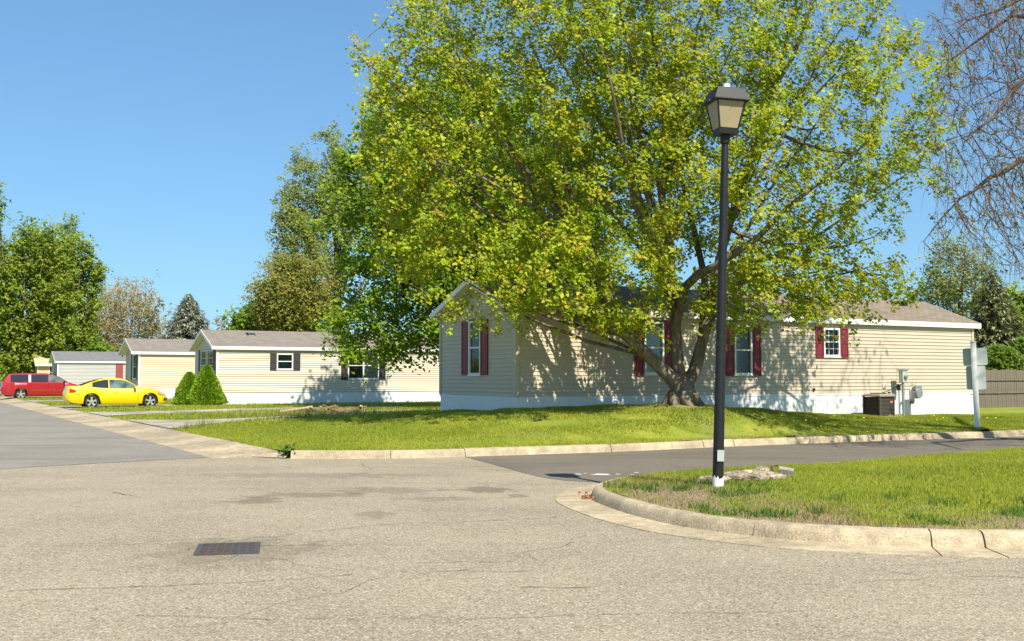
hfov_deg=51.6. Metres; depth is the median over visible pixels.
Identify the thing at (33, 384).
minivan
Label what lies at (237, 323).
deciduous tree
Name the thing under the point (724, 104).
street lamp
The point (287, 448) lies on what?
weed
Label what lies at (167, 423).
driveway
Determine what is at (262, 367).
mobile home
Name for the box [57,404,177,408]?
driveway
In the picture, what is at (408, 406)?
grass
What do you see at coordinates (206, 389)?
cone shrub
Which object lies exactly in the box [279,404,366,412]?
timber pile
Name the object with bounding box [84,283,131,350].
deciduous tree
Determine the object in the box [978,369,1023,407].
wooden fence
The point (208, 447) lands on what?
pavement
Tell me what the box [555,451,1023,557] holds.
kerb
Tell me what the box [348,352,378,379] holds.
window
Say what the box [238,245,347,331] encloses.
deciduous tree
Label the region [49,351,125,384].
mobile home
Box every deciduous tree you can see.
[0,181,89,388]
[0,304,9,328]
[31,211,113,351]
[77,336,118,351]
[78,270,168,351]
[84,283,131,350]
[130,295,172,338]
[212,316,227,329]
[216,302,270,330]
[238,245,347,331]
[264,196,336,301]
[270,115,383,331]
[529,252,632,285]
[690,241,784,294]
[898,227,1013,341]
[975,281,1023,334]
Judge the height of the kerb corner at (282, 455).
0.100 m
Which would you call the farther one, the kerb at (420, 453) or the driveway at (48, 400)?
the driveway at (48, 400)
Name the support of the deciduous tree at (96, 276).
on the lawn at (747, 426)
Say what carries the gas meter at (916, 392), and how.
attached to the mobile home at (542, 366)
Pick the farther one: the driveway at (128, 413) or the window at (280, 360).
the window at (280, 360)
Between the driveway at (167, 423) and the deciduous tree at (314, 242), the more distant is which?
the deciduous tree at (314, 242)
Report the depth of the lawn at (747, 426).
25.16 m
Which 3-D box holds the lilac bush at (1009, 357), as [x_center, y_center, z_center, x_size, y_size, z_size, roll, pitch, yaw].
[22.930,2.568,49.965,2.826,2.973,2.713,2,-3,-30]
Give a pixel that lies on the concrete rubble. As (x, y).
(762, 472)
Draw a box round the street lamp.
[702,83,750,486]
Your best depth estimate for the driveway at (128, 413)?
43.33 m
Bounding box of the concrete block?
[771,462,793,476]
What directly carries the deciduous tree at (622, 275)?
on the lawn at (747, 426)
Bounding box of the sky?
[0,0,1023,371]
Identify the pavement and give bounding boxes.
[0,396,277,457]
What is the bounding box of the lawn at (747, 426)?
[0,394,1023,449]
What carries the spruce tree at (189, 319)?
on the lawn at (747, 426)
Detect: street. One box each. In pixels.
[0,402,205,468]
[467,436,1023,481]
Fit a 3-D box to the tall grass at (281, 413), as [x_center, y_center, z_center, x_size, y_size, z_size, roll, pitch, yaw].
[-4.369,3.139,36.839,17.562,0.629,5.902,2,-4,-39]
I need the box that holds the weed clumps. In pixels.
[603,461,1023,525]
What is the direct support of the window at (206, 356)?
in the mobile home at (262, 367)
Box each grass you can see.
[15,396,458,428]
[171,403,438,429]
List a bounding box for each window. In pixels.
[132,355,135,378]
[200,350,212,369]
[277,354,292,369]
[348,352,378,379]
[467,320,481,375]
[644,321,664,375]
[734,326,753,375]
[824,328,840,357]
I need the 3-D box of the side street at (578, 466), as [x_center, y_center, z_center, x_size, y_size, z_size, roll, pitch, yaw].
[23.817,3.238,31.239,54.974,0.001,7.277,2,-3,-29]
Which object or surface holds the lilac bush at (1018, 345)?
on the lawn at (747, 426)
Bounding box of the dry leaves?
[578,491,593,498]
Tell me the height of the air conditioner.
0.842 m
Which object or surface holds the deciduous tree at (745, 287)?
on the lawn at (747, 426)
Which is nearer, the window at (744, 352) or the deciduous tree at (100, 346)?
the window at (744, 352)
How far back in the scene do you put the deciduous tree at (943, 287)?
79.43 m
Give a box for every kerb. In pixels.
[290,430,1023,458]
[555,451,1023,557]
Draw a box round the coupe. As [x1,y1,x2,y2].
[62,378,166,407]
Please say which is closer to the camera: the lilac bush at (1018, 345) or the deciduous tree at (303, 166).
the lilac bush at (1018, 345)
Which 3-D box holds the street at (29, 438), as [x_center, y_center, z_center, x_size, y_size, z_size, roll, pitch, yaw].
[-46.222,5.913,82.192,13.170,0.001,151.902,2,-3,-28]
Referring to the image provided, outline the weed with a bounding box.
[276,443,295,455]
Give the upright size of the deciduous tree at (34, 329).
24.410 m
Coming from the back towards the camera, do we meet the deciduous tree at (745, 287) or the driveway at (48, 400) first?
the deciduous tree at (745, 287)
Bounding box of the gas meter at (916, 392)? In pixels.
[909,386,922,414]
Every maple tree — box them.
[303,60,632,384]
[345,0,969,405]
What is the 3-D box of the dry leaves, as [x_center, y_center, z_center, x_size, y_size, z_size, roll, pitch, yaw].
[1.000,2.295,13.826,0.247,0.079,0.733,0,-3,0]
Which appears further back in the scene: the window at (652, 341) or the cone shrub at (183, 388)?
the cone shrub at (183, 388)
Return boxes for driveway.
[26,399,168,401]
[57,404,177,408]
[88,406,402,415]
[129,412,400,427]
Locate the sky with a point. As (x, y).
(168, 124)
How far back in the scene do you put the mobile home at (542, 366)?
31.64 m
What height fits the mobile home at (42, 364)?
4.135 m
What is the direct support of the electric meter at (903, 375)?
attached to the mobile home at (542, 366)
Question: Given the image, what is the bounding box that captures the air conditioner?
[862,393,897,416]
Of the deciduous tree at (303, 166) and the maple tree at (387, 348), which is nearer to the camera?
the maple tree at (387, 348)
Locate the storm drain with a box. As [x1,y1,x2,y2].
[193,542,260,555]
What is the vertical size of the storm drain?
0.020 m
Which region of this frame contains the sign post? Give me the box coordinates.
[963,341,987,430]
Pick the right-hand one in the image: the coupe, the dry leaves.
the dry leaves
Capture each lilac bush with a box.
[977,344,1023,369]
[1009,335,1023,354]
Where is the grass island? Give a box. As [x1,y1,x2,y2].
[605,452,1023,528]
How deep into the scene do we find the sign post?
28.06 m
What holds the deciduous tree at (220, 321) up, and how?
on the lawn at (747, 426)
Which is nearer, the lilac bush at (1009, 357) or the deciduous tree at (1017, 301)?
the lilac bush at (1009, 357)
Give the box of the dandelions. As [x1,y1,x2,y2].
[780,410,1021,431]
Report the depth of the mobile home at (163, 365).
69.95 m
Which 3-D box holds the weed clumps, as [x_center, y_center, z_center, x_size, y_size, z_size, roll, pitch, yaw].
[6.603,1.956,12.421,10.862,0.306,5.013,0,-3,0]
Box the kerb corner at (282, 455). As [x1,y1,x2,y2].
[254,452,288,457]
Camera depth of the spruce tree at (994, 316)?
61.55 m
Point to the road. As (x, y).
(439, 549)
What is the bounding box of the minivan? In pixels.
[0,373,76,398]
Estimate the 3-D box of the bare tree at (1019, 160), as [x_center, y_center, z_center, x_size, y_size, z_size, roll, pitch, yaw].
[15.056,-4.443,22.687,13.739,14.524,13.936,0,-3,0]
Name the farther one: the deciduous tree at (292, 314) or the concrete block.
the deciduous tree at (292, 314)
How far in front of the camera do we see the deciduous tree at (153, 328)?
145.44 m
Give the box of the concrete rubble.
[698,466,786,480]
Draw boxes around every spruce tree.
[155,293,211,338]
[968,269,1023,360]
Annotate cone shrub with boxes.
[171,371,195,404]
[186,365,228,405]
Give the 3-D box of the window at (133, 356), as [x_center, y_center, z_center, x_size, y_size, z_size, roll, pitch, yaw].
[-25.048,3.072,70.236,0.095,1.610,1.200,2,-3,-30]
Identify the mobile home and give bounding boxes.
[31,355,51,373]
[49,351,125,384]
[118,338,194,397]
[189,329,440,404]
[430,278,980,414]
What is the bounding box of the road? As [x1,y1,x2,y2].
[0,440,1023,640]
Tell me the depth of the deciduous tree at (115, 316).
148.86 m
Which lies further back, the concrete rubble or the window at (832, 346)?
the window at (832, 346)
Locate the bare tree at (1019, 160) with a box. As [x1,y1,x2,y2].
[889,0,1023,295]
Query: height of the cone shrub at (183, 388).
1.831 m
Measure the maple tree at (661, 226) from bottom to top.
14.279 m
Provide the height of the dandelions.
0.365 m
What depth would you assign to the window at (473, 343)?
29.87 m
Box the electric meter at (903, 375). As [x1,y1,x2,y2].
[882,369,907,414]
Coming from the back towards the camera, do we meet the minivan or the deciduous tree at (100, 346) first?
the deciduous tree at (100, 346)

